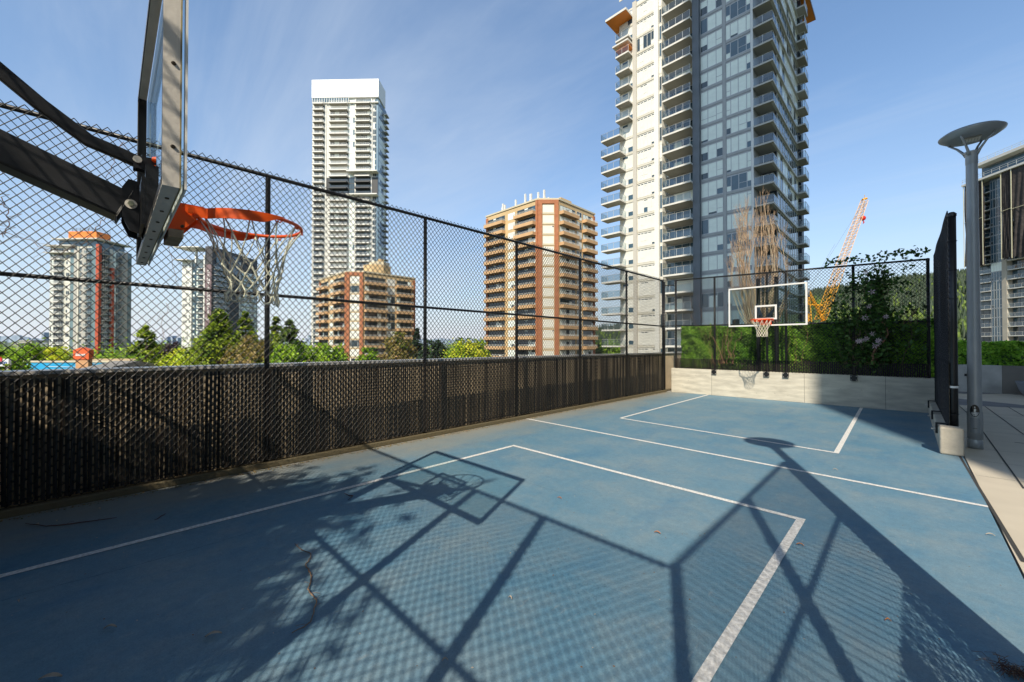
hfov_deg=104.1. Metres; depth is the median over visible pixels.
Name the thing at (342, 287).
balcony window
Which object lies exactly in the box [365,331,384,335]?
balcony window
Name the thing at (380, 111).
side window
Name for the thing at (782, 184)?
side window
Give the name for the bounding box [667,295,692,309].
balcony window
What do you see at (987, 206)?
balcony window
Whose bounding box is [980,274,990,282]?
balcony window
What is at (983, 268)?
balcony window
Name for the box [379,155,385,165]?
side window
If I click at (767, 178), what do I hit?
balcony window
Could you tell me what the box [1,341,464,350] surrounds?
hills
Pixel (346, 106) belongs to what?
balcony window
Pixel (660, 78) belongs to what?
narrow window
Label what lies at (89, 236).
vine stem
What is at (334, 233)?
balcony window
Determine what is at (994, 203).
window
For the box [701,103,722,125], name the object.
window
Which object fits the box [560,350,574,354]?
balcony window
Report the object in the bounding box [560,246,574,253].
balcony window
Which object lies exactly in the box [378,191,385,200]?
side window
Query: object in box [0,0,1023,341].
sky
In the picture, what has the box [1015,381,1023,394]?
bowl planter
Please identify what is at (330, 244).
balcony window
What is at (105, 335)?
side window
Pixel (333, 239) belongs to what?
balcony window
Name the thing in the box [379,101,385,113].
side window
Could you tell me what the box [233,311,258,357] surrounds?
conifer tree
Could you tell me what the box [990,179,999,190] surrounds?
window
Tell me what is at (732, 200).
window
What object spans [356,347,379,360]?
broadleaf tree
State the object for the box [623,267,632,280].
window
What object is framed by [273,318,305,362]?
pine tree
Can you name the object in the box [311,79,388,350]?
white tower
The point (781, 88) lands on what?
side window
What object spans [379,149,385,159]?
side window
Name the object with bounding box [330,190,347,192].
balcony window
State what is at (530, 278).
balcony window
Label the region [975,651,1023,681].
dry grass clump
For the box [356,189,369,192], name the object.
balcony window
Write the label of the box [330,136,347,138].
balcony window
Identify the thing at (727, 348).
dead vine
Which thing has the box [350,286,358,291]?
corner window
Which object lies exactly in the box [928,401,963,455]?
kerb wall
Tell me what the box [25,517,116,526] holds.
twig
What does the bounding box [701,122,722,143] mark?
window
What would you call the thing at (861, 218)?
construction crane
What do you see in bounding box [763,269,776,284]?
balcony window
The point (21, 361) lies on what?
broadleaf tree
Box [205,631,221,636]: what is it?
fallen leaf
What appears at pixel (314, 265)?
balcony window
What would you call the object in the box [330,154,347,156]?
balcony window
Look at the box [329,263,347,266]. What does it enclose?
balcony window
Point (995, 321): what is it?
window
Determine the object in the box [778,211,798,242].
side window
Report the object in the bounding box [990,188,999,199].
window
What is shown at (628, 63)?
window
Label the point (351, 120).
window
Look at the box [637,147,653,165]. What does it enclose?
wall
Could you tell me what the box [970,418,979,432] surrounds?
access door
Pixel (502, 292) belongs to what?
balcony window
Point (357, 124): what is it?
balcony window
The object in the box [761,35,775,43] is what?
balcony window
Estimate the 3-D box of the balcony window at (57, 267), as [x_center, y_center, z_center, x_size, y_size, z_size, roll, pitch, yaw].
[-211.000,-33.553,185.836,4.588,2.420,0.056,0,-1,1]
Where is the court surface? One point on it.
(418, 576)
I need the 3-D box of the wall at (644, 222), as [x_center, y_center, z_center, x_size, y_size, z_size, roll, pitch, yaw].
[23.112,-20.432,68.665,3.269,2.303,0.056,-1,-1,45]
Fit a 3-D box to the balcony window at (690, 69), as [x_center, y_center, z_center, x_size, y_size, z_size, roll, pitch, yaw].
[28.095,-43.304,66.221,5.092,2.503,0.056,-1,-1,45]
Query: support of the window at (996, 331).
in the unfinished tower at (1001, 208)
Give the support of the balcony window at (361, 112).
in the white tower at (350, 117)
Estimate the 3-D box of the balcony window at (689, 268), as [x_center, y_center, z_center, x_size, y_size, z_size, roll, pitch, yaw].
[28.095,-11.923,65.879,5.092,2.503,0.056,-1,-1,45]
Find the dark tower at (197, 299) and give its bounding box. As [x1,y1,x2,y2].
[173,246,258,348]
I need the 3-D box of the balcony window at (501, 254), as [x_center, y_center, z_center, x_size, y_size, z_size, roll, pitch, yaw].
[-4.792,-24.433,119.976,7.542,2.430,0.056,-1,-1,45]
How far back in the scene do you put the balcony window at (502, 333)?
119.60 m
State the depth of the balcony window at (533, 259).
110.91 m
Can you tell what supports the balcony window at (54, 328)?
in the red striped tower at (66, 254)
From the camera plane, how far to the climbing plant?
9.76 m
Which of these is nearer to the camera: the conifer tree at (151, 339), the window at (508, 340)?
the conifer tree at (151, 339)
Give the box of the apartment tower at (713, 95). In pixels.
[601,0,815,352]
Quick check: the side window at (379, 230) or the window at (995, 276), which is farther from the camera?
the side window at (379, 230)
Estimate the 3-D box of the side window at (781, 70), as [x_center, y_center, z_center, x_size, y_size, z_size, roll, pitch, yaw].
[44.016,-40.504,63.681,0.056,2.553,15.200,-1,-1,45]
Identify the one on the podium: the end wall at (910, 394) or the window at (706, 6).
the end wall at (910, 394)
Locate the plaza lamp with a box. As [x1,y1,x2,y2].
[938,120,1007,448]
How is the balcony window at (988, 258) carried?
in the unfinished tower at (1001, 208)
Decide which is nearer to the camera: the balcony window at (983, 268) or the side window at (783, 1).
the side window at (783, 1)
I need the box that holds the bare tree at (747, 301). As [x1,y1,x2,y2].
[725,191,793,323]
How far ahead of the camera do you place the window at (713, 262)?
60.98 m
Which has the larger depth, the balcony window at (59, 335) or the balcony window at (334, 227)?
the balcony window at (334, 227)
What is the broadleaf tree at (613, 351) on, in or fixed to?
on the ground
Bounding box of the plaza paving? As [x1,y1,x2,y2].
[958,391,1023,572]
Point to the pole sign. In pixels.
(7, 361)
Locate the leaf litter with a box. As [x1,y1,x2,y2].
[1,392,663,521]
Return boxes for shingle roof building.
[86,361,166,367]
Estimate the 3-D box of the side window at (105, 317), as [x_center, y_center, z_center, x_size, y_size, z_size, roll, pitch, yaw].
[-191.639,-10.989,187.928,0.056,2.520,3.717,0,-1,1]
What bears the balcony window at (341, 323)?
in the brick tower at (334, 315)
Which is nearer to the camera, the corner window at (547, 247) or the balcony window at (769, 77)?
the balcony window at (769, 77)
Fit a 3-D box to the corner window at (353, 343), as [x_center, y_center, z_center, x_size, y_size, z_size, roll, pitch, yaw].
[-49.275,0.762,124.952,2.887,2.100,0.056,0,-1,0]
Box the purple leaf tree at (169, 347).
[154,341,180,356]
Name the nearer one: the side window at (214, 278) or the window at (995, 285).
the window at (995, 285)
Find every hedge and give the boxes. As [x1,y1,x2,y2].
[680,318,933,377]
[958,339,1023,365]
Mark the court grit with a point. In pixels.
(487, 542)
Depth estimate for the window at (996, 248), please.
126.20 m
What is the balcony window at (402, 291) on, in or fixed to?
in the brick tower at (334, 315)
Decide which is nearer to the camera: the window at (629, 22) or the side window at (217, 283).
the window at (629, 22)
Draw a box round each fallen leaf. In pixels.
[37,672,61,679]
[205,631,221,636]
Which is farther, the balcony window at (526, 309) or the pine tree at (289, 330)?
the balcony window at (526, 309)
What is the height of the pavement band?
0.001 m
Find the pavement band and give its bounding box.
[958,391,1023,407]
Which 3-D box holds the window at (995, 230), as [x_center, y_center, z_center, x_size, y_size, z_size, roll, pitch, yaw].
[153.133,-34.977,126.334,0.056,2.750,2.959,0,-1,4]
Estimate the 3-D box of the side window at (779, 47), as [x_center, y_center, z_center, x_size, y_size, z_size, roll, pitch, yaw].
[44.016,-43.356,63.712,0.056,2.553,15.200,-1,-1,45]
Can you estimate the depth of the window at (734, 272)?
58.82 m
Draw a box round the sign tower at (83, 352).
[73,347,93,367]
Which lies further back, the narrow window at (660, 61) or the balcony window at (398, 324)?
the balcony window at (398, 324)
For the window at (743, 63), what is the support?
in the apartment tower at (713, 95)
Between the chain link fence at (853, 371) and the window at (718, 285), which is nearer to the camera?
the chain link fence at (853, 371)
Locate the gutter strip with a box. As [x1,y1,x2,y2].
[1,388,670,508]
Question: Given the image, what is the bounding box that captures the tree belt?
[0,330,619,358]
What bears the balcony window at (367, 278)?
in the brick tower at (334, 315)
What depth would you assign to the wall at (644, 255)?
68.61 m
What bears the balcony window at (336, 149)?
in the white tower at (350, 117)
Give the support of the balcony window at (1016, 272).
in the unfinished tower at (1001, 208)
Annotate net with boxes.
[199,218,301,307]
[751,320,771,336]
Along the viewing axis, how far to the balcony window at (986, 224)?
130.27 m
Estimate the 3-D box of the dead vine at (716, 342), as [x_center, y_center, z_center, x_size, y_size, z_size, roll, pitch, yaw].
[6.230,-0.460,12.376,1.396,2.368,0.090,-1,-1,45]
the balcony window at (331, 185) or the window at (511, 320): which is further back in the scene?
the balcony window at (331, 185)
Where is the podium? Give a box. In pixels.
[667,390,1023,578]
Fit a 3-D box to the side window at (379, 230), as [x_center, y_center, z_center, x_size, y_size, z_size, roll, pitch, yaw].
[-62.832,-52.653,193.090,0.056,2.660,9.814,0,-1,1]
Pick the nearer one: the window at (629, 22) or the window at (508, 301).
the window at (629, 22)
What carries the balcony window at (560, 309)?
in the brick tower at (561, 224)
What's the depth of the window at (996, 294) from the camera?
126.20 m
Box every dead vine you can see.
[692,291,736,364]
[710,325,741,363]
[786,291,807,363]
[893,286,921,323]
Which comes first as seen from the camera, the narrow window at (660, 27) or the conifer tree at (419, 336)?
the narrow window at (660, 27)
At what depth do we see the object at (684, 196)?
66.18 m
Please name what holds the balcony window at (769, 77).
in the apartment tower at (713, 95)
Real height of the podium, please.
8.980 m
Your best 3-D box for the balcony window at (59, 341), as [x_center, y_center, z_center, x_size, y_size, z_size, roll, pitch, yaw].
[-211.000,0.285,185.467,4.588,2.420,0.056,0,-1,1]
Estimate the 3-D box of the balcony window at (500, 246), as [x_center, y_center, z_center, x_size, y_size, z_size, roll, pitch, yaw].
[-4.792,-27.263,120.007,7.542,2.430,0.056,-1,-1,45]
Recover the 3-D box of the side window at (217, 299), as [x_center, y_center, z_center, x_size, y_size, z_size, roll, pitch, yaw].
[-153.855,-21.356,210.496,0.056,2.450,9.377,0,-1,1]
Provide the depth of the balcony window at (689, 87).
66.55 m
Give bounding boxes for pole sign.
[0,357,10,369]
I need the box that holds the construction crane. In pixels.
[805,195,868,321]
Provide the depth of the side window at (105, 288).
187.99 m
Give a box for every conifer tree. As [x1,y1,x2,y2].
[122,325,166,364]
[180,308,243,365]
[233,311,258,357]
[270,316,287,346]
[411,327,422,357]
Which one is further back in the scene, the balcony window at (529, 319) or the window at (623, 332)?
the balcony window at (529, 319)
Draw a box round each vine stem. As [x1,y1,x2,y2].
[0,194,20,236]
[0,229,82,258]
[53,217,111,261]
[96,143,124,177]
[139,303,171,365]
[168,246,190,284]
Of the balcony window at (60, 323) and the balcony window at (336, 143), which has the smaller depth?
the balcony window at (60, 323)
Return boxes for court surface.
[0,392,1023,681]
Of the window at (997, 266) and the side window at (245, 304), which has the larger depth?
the side window at (245, 304)
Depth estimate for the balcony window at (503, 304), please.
119.54 m
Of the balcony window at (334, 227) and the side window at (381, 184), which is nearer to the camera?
the balcony window at (334, 227)
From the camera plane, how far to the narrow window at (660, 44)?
67.14 m
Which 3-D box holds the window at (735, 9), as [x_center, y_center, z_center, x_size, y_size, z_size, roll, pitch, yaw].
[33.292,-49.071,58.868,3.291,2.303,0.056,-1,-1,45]
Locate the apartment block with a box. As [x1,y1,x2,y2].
[19,340,48,344]
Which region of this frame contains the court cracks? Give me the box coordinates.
[6,467,554,599]
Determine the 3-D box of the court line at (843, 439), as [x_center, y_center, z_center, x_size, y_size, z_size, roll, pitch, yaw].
[6.690,1.632,7.848,0.062,0.001,5.771,-1,-1,44]
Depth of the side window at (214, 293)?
209.34 m
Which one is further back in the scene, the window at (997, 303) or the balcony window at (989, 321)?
the balcony window at (989, 321)
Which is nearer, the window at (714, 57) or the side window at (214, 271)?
the window at (714, 57)
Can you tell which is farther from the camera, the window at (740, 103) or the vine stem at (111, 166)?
the window at (740, 103)
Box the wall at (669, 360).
[0,352,681,508]
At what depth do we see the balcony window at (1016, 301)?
121.54 m
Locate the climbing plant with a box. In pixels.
[818,245,933,372]
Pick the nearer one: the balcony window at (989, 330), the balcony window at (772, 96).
the balcony window at (772, 96)
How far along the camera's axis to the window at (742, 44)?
58.77 m
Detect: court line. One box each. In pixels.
[0,446,512,577]
[511,445,805,520]
[529,419,987,506]
[620,395,706,417]
[621,418,837,452]
[691,519,804,681]
[834,407,862,452]
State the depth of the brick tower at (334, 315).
128.90 m
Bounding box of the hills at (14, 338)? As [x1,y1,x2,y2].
[0,335,484,344]
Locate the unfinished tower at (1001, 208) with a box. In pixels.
[961,140,1023,341]
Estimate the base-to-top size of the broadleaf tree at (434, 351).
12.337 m
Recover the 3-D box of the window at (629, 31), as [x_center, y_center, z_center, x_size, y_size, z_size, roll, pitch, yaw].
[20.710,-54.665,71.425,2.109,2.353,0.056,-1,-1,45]
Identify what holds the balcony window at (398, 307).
in the brick tower at (334, 315)
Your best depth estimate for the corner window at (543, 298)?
108.07 m
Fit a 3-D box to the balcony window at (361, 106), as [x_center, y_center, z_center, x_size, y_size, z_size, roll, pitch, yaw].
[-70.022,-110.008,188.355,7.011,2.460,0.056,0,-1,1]
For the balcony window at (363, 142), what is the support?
in the white tower at (350, 117)
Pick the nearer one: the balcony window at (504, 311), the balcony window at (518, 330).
the balcony window at (518, 330)
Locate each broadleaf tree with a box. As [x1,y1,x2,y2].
[0,348,33,370]
[17,343,46,360]
[42,346,73,360]
[156,348,212,365]
[216,334,273,363]
[263,341,311,362]
[296,342,349,361]
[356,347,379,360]
[378,331,417,359]
[417,339,447,358]
[439,337,490,357]
[595,339,619,353]
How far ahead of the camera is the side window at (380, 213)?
192.29 m
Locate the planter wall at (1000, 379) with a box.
[958,364,1023,394]
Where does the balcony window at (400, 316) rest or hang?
in the brick tower at (334, 315)
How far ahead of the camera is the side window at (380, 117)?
192.33 m
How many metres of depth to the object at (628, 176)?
71.12 m
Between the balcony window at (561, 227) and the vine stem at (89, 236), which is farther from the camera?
the balcony window at (561, 227)
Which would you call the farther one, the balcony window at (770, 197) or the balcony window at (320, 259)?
the balcony window at (320, 259)
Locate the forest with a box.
[595,268,966,350]
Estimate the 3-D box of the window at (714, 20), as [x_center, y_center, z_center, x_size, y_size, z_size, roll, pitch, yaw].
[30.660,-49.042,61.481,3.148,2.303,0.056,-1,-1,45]
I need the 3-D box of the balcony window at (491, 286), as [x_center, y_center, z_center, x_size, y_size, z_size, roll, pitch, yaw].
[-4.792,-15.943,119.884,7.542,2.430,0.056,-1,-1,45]
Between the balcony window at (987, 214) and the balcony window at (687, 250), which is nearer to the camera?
the balcony window at (687, 250)
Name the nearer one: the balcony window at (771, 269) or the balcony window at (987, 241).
the balcony window at (771, 269)
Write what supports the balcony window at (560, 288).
in the brick tower at (561, 224)
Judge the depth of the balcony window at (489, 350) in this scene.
119.54 m
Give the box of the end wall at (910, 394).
[671,368,934,412]
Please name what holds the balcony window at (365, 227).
in the white tower at (350, 117)
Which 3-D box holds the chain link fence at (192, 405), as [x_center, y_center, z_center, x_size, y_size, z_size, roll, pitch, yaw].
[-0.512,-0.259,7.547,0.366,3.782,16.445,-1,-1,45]
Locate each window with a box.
[53,321,62,325]
[53,327,62,331]
[53,333,62,337]
[53,339,62,343]
[54,266,63,270]
[54,284,62,288]
[101,285,108,290]
[101,297,108,302]
[101,315,108,319]
[101,321,108,325]
[101,333,108,337]
[102,261,109,266]
[182,292,190,295]
[213,270,224,275]
[213,275,226,281]
[213,281,226,286]
[213,292,223,296]
[213,297,226,302]
[213,303,226,308]
[216,253,238,274]
[241,301,255,306]
[241,307,255,311]
[313,257,323,260]
[313,263,323,266]
[313,305,318,350]
[329,256,347,260]
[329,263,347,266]
[329,269,347,272]
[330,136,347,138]
[330,142,347,144]
[330,148,347,150]
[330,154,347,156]
[330,160,347,162]
[330,166,347,168]
[330,172,347,174]
[330,178,347,180]
[330,184,347,186]
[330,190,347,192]
[330,202,347,204]
[330,208,347,211]
[330,214,347,217]
[330,220,347,223]
[330,226,347,229]
[330,232,347,235]
[330,238,347,241]
[330,244,347,247]
[330,250,347,254]
[331,105,347,108]
[334,286,344,291]
[334,304,344,309]
[334,313,343,317]
[334,322,343,327]
[334,331,343,335]
[349,118,354,122]
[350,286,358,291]
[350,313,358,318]
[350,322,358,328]
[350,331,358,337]
[350,340,358,346]
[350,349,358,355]
[356,99,370,101]
[356,105,370,108]
[356,111,370,113]
[356,117,370,119]
[356,123,370,125]
[356,129,370,131]
[356,135,370,137]
[356,141,370,143]
[356,153,370,157]
[356,159,370,163]
[356,165,370,169]
[356,177,370,182]
[356,183,370,186]
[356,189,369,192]
[356,214,370,218]
[356,220,370,224]
[356,226,370,229]
[356,232,369,235]
[356,238,369,241]
[356,244,369,247]
[356,250,369,253]
[356,256,369,260]
[356,262,368,266]
[365,276,384,282]
[365,285,384,291]
[365,294,384,300]
[365,304,384,309]
[365,313,384,318]
[365,322,384,327]
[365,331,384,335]
[365,340,384,344]
[366,349,384,353]
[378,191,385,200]
[378,197,385,204]
[378,208,385,217]
[378,214,385,223]
[378,220,385,229]
[378,226,385,235]
[378,239,385,246]
[378,245,385,252]
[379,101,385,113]
[379,107,385,119]
[379,113,385,124]
[379,119,385,130]
[379,125,385,136]
[379,131,385,142]
[379,137,385,147]
[379,143,385,153]
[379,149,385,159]
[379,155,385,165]
[379,161,385,171]
[379,167,385,177]
[379,173,385,182]
[379,179,385,188]
[379,185,385,194]
[387,287,394,294]
[387,296,394,302]
[387,306,394,311]
[387,314,394,320]
[387,322,394,328]
[396,323,410,327]
[397,280,410,286]
[397,289,410,294]
[397,297,410,302]
[397,306,410,311]
[397,314,410,319]
[488,215,504,223]
[488,225,504,232]
[488,244,504,251]
[488,254,504,261]
[488,263,504,270]
[488,273,504,279]
[488,283,504,289]
[488,292,504,298]
[488,302,504,307]
[488,311,504,317]
[488,321,504,326]
[488,331,504,336]
[488,340,504,345]
[488,350,504,355]
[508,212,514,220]
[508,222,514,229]
[508,232,514,238]
[508,301,514,307]
[508,320,514,326]
[508,330,514,336]
[508,340,514,346]
[517,205,534,214]
[517,216,534,224]
[517,226,534,234]
[518,236,534,244]
[518,247,534,253]
[518,257,534,264]
[518,267,534,274]
[518,278,534,284]
[518,288,534,294]
[518,298,534,304]
[518,309,534,314]
[518,319,534,325]
[518,330,534,335]
[518,340,534,345]
[518,350,534,355]
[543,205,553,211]
[543,215,553,222]
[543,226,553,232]
[543,236,553,243]
[543,246,553,253]
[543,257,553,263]
[543,267,553,274]
[543,288,553,295]
[543,298,553,305]
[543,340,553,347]
[560,205,574,213]
[560,215,574,223]
[560,226,574,233]
[560,236,574,243]
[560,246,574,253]
[560,257,574,263]
[560,267,574,273]
[560,278,574,284]
[560,288,574,294]
[560,298,574,304]
[560,309,574,315]
[560,319,574,325]
[560,329,574,335]
[560,340,574,345]
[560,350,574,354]
[583,243,592,249]
[583,253,592,259]
[583,321,592,326]
[583,340,592,345]
[622,11,631,28]
[622,27,631,36]
[622,58,631,68]
[622,74,632,85]
[623,90,632,101]
[623,106,632,118]
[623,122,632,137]
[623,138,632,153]
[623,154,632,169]
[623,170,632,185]
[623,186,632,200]
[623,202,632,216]
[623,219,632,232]
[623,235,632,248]
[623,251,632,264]
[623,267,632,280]
[623,299,632,312]
[623,315,632,328]
[623,332,632,344]
[637,30,653,51]
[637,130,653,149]
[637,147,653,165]
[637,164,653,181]
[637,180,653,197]
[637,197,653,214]
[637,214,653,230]
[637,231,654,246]
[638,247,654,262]
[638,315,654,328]
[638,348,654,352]
[659,8,661,23]
[659,25,661,39]
[659,42,661,56]
[659,59,661,73]
[659,76,661,90]
[659,93,661,107]
[659,110,661,123]
[660,246,662,259]
[660,263,662,276]
[666,50,691,76]
[666,67,691,93]
[666,85,691,110]
[666,102,691,126]
[666,120,691,143]
[666,137,691,159]
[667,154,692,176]
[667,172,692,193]
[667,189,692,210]
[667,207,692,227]
[667,225,692,238]
[667,242,692,256]
[667,260,692,274]
[667,277,692,291]
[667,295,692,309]
[667,312,692,327]
[667,330,681,344]
[667,348,681,351]
[700,0,721,16]
[700,9,721,35]
[700,28,721,52]
[701,47,721,70]
[701,66,722,88]
[701,84,722,107]
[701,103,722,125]
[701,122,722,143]
[701,140,722,161]
[701,159,722,179]
[701,178,722,198]
[701,197,722,216]
[701,216,722,234]
[701,235,723,252]
[702,254,723,271]
[702,273,723,289]
[702,292,723,307]
[702,311,723,324]
[726,0,749,21]
[726,13,749,40]
[726,33,750,59]
[726,52,750,78]
[726,72,750,97]
[726,92,750,116]
[726,111,750,135]
[726,131,750,154]
[726,151,750,172]
[727,171,751,191]
[727,190,751,210]
[727,210,751,229]
[727,230,751,248]
[727,250,751,268]
[727,269,751,287]
[727,290,749,306]
[727,309,751,325]
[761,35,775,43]
[761,54,775,63]
[762,73,775,83]
[762,93,775,102]
[762,112,775,122]
[762,132,775,142]
[762,152,775,162]
[762,171,776,183]
[762,190,776,203]
[763,210,776,223]
[763,230,776,243]
[763,250,775,263]
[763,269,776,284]
[763,290,773,303]
[776,0,796,57]
[776,16,796,74]
[776,35,796,91]
[777,56,797,107]
[777,75,797,124]
[777,94,797,141]
[777,113,797,158]
[777,132,797,175]
[777,152,797,192]
[777,171,797,209]
[778,191,797,226]
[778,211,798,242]
[778,230,798,259]
[778,249,798,276]
[778,269,798,293]
[779,289,798,310]
[779,308,798,322]
[781,0,796,40]
[788,0,796,24]
[980,265,990,273]
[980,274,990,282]
[980,283,990,291]
[980,292,990,299]
[981,301,990,308]
[981,310,991,317]
[981,319,991,326]
[981,328,991,335]
[981,337,991,341]
[984,185,989,192]
[984,194,989,201]
[984,203,989,209]
[984,220,989,228]
[984,256,990,263]
[985,211,989,218]
[985,229,989,236]
[985,238,990,245]
[985,247,990,254]
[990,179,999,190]
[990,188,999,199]
[990,197,999,208]
[990,207,1000,217]
[990,216,1000,226]
[991,225,1000,235]
[991,234,1000,244]
[991,243,1000,253]
[991,253,1000,262]
[991,262,1001,271]
[991,271,1001,280]
[991,280,1001,289]
[991,290,1001,298]
[991,299,1001,307]
[992,308,1001,317]
[992,317,1001,326]
[992,327,1001,335]
[992,336,1002,341]
[1013,259,1023,268]
[1013,269,1023,277]
[1013,278,1023,287]
[1013,288,1023,296]
[1013,298,1023,306]
[1013,307,1023,315]
[1013,317,1023,325]
[1014,327,1023,334]
[1014,336,1023,340]
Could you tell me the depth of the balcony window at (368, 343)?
127.51 m
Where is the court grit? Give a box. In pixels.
[11,410,977,668]
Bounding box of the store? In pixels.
[18,359,135,369]
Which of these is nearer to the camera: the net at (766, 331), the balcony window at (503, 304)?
the net at (766, 331)
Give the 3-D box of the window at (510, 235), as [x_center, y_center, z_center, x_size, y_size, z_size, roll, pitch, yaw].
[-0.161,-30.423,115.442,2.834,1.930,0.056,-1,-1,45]
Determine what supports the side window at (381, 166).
in the white tower at (350, 117)
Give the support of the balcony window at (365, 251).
in the white tower at (350, 117)
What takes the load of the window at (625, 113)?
in the apartment tower at (713, 95)
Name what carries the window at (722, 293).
in the apartment tower at (713, 95)
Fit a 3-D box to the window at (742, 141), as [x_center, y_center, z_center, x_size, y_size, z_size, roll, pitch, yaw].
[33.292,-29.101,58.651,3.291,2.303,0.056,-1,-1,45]
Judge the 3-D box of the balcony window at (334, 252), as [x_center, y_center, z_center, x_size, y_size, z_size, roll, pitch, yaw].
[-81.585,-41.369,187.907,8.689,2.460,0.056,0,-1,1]
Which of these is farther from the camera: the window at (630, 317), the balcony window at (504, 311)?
the balcony window at (504, 311)
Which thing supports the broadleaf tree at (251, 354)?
on the ground
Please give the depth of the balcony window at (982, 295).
130.59 m
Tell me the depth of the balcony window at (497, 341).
119.57 m
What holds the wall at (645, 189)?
in the apartment tower at (713, 95)
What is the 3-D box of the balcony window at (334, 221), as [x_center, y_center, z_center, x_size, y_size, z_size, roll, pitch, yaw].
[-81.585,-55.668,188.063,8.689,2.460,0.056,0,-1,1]
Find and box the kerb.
[0,390,666,518]
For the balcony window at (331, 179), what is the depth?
188.11 m
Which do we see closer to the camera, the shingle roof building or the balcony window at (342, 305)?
the shingle roof building
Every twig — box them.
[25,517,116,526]
[292,544,319,632]
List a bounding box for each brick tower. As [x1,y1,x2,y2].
[315,259,414,360]
[483,190,597,356]
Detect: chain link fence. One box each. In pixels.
[0,99,674,507]
[674,258,930,380]
[925,211,959,432]
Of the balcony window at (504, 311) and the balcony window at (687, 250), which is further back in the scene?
the balcony window at (504, 311)
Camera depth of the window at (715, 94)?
61.26 m
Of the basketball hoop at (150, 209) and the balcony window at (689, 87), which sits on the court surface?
the basketball hoop at (150, 209)
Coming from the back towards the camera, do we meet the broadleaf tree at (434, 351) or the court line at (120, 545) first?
the broadleaf tree at (434, 351)
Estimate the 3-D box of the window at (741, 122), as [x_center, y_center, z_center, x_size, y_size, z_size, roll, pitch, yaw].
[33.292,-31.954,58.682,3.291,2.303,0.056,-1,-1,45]
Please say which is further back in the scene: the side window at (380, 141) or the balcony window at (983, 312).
the side window at (380, 141)
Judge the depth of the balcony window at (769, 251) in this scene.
58.59 m
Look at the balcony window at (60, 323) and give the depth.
185.55 m
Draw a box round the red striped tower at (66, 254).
[43,228,133,359]
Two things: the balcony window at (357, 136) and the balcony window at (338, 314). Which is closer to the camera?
the balcony window at (338, 314)
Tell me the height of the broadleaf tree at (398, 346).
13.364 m
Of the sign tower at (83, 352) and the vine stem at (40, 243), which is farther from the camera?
the sign tower at (83, 352)
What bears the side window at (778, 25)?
in the apartment tower at (713, 95)
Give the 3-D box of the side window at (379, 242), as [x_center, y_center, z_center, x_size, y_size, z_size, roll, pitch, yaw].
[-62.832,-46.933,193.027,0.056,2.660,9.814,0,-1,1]
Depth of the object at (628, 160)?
71.14 m
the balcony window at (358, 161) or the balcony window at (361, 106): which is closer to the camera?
the balcony window at (358, 161)
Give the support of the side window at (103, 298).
in the red striped tower at (66, 254)
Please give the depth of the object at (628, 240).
71.00 m
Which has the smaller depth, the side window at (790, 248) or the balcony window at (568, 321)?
the side window at (790, 248)
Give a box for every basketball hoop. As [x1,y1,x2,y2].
[0,0,302,265]
[728,277,807,370]
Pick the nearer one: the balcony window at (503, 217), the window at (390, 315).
the balcony window at (503, 217)
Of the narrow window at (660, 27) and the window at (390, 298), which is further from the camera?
the window at (390, 298)
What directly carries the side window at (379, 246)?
in the white tower at (350, 117)
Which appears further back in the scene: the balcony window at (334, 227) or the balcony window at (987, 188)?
the balcony window at (334, 227)
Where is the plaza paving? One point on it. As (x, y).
(1004, 496)

